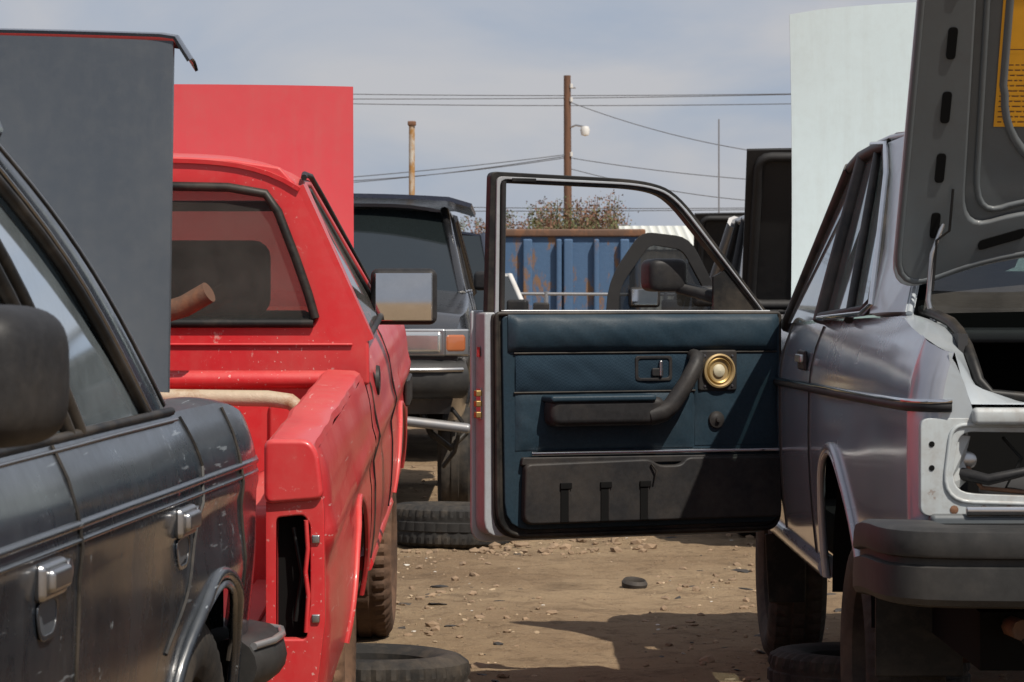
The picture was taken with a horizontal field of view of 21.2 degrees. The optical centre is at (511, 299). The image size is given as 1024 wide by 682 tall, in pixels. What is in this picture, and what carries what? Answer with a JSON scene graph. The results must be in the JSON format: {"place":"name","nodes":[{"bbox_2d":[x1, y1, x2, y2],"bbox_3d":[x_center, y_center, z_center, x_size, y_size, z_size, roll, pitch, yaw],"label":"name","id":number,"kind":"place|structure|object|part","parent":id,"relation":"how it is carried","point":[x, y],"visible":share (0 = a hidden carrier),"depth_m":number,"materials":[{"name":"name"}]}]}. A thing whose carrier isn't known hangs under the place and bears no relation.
{"place":"outdoors","nodes":[
{"label":"outdoors","id":0,"kind":"place"},
{"bbox_2d":[0,0,916,233],"label":"sky","id":1,"kind":"structure","parent":0,"point":[430,50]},
{"bbox_2d":[367,479,830,680],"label":"pale gravel","id":2,"kind":"structure","parent":0,"point":[537,632],"depth_m":10.67,"materials":[{"name":"stone"}]},
{"bbox_2d":[356,426,1023,681],"bbox_3d":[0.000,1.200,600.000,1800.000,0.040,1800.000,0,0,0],"label":"ground","id":3,"kind":"structure","parent":0,"point":[593,644],"depth_m":10.63,"materials":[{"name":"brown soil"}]},
{"bbox_2d":[0,28,286,681],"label":"dark blue sedan","id":4,"kind":"object","parent":3,"relation":"on","point":[127,521],"visible":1,"depth_m":4.61,"materials":[{"name":"paint"}]},
{"bbox_3d":[-1.416,-0.035,4.596,1.520,0.450,0.967,0,0,0],"label":"rear window","id":5,"kind":"part","parent":4,"relation":"part of","materials":[{"name":"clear glass"}]},
{"bbox_2d":[160,84,436,681],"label":"red pickup truck","id":6,"kind":"object","parent":3,"relation":"on","point":[290,318],"visible":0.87,"depth_m":7.70,"materials":[{"name":"paint"}]},
{"label":"rear window glass","id":7,"kind":"part","parent":6,"relation":"part of","materials":[{"name":"clear glass"}]},
{"bbox_3d":[-0.513,-0.112,8.295,0.205,0.450,1.130,0,0,0],"label":"side window glass","id":8,"kind":"part","parent":6,"relation":"part of","materials":[{"name":"clear glass"}]},
{"bbox_2d":[408,121,415,194],"bbox_3d":[-1.100,-0.383,30.000,0.090,3.165,0.090,0,0,0],"label":"rusted post","id":9,"kind":"object","parent":3,"relation":"on","point":[411,124],"visible":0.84,"depth_m":29.97,"materials":[{"name":"metal"}]},
{"bbox_2d":[356,643,470,681],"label":"discarded tire","id":10,"kind":"object","parent":3,"relation":"on","point":[380,662],"visible":0.48,"depth_m":7.69,"materials":[{"name":"rubber"}]},
{"bbox_2d":[354,193,483,501],"bbox_3d":[-1.040,0.289,16.400,1.995,1.832,4.851,0,0,0],"label":"black suv","id":11,"kind":"object","parent":3,"relation":"on","point":[404,231],"visible":0.31,"depth_m":15.01,"materials":[{"name":"paint"}]},
{"bbox_2d":[397,501,509,548],"bbox_3d":[-0.300,1.115,13.550,0.622,0.228,0.622,0,0,0],"label":"discarded tire","id":12,"kind":"object","parent":3,"relation":"on","point":[433,524],"visible":0.61,"depth_m":13.27,"materials":[{"name":"rubber"}]},
{"bbox_2d":[461,231,528,309],"bbox_3d":[-0.900,0.315,22.500,2.065,1.780,4.951,0,0,0],"label":"blue minivan","id":13,"kind":"object","parent":3,"relation":"on","point":[474,245],"depth_m":22.06,"materials":[{"name":"paint"}]},
{"bbox_2d":[505,273,549,309],"bbox_3d":[-0.643,0.450,29.000,2.067,1.510,4.699,0,0,0],"label":"white hatchback","id":14,"kind":"object","parent":3,"relation":"on","point":[512,290],"visible":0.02,"depth_m":28.54,"materials":[{"name":"paint"}]},
{"bbox_2d":[459,190,638,234],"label":"distant shrubs","id":15,"kind":"object","parent":3,"relation":"on","point":[592,221],"visible":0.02,"depth_m":74.46,"materials":[{"name":"green plant"}]},
{"bbox_2d":[505,229,645,309],"bbox_3d":[0.720,0.085,38.460,1.980,1.990,7.180,0,0,0],"label":"blue dumpster container","id":16,"kind":"object","parent":3,"relation":"on","point":[567,260],"visible":0.33,"depth_m":35.00,"materials":[{"name":"metal"}]},
{"bbox_2d":[564,75,589,222],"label":"utility pole","id":17,"kind":"object","parent":3,"relation":"on","point":[568,100],"visible":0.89,"depth_m":89.89,"materials":[{"name":"brown wood"}]},
{"bbox_2d":[353,93,790,211],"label":"overhead wires","id":18,"kind":"object","parent":17,"relation":"attached to","point":[564,154],"visible":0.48,"depth_m":90.99,"materials":[{"name":"black metal"}]},
{"bbox_2d":[415,533,754,554],"bbox_3d":[0.119,1.188,14.047,2.628,0.079,2.354,0,0,0],"label":"rubble","id":19,"kind":"object","parent":3,"relation":"on","point":[549,549],"visible":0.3,"depth_m":13.11,"materials":[{"name":"stone"}]},
{"bbox_2d":[404,540,827,657],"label":"litter","id":20,"kind":"object","parent":3,"relation":"on","point":[543,604],"visible":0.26,"depth_m":10.83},
{"bbox_2d":[622,576,647,588],"bbox_3d":[0.512,1.183,11.397,0.110,0.051,0.109,0,0,0],"label":"discarded hose ring","id":21,"kind":"object","parent":3,"relation":"on","point":[630,582],"visible":1,"depth_m":11.36,"materials":[{"name":"black rubber"}]},
{"bbox_2d":[521,292,783,315],"bbox_3d":[1.750,0.550,32.000,6.500,1.300,0.050,0,0,0],"label":"metal fence rail","id":22,"kind":"object","parent":3,"relation":"on","point":[546,294],"visible":0.06,"depth_m":31.98,"materials":[{"name":"grey metal"}]},
{"bbox_2d":[606,148,791,535],"bbox_3d":[1.747,0.210,15.300,2.501,1.990,4.851,0,0,0],"label":"grey sedan","id":23,"kind":"object","parent":3,"relation":"on","point":[755,247],"visible":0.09,"depth_m":14.31,"materials":[{"name":"paint"}]},
{"bbox_3d":[1.266,-0.200,15.615,0.120,0.500,2.430,0,0,0],"label":"side window","id":24,"kind":"part","parent":23,"relation":"part of","materials":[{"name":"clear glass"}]},
{"bbox_2d":[397,536,1000,681],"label":"debris","id":25,"kind":"object","parent":3,"relation":"on","point":[678,597],"visible":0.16,"depth_m":10.77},
{"bbox_2d":[718,119,719,212],"bbox_3d":[3.030,-0.725,40.000,0.024,3.850,0.021,0,0,0],"label":"antenna mast","id":26,"kind":"object","parent":3,"relation":"on","point":[718,165],"visible":0.35,"depth_m":39.99,"materials":[{"name":"silver metal"}]},
{"bbox_2d":[693,212,785,313],"bbox_3d":[2.250,0.245,23.500,2.015,1.920,4.851,0,0,0],"label":"navy sedan","id":27,"kind":"object","parent":3,"relation":"on","point":[714,225],"depth_m":22.25,"materials":[{"name":"blue paint"}]},
{"bbox_2d":[470,0,1023,681],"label":"silver sedan","id":28,"kind":"object","parent":3,"relation":"on","point":[858,410],"visible":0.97,"depth_m":7.33,"materials":[{"name":"paint"}]},
{"bbox_3d":[0.355,-0.146,8.073,0.935,0.451,0.035,0,0,-22],"label":"window frame","id":29,"kind":"part","parent":28,"relation":"part of","materials":[{"name":"metal"}]},
{"bbox_3d":[0.963,-0.385,7.341,0.041,0.076,0.525,0,0,-4],"label":"window frame top","id":30,"kind":"part","parent":28,"relation":"part of","materials":[{"name":"metal"}]},
{"bbox_3d":[1.660,-0.200,6.225,1.520,0.460,0.610,0,0,0],"label":"rear window","id":31,"kind":"part","parent":28,"relation":"part of","materials":[{"name":"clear glass"}]},
{"bbox_2d":[767,642,970,681],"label":"discarded tire","id":32,"kind":"object","parent":3,"relation":"on","point":[812,662],"visible":0.48,"depth_m":7.97,"materials":[{"name":"rubber"}]},
{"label":"walls","id":33,"kind":"object","parent":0,"visible":0},
{"bbox_2d":[619,226,693,244],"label":"roof","id":34,"kind":"structure","parent":33,"relation":"on","point":[684,232],"depth_m":63.17,"materials":[{"name":"white metal"}]}
]}

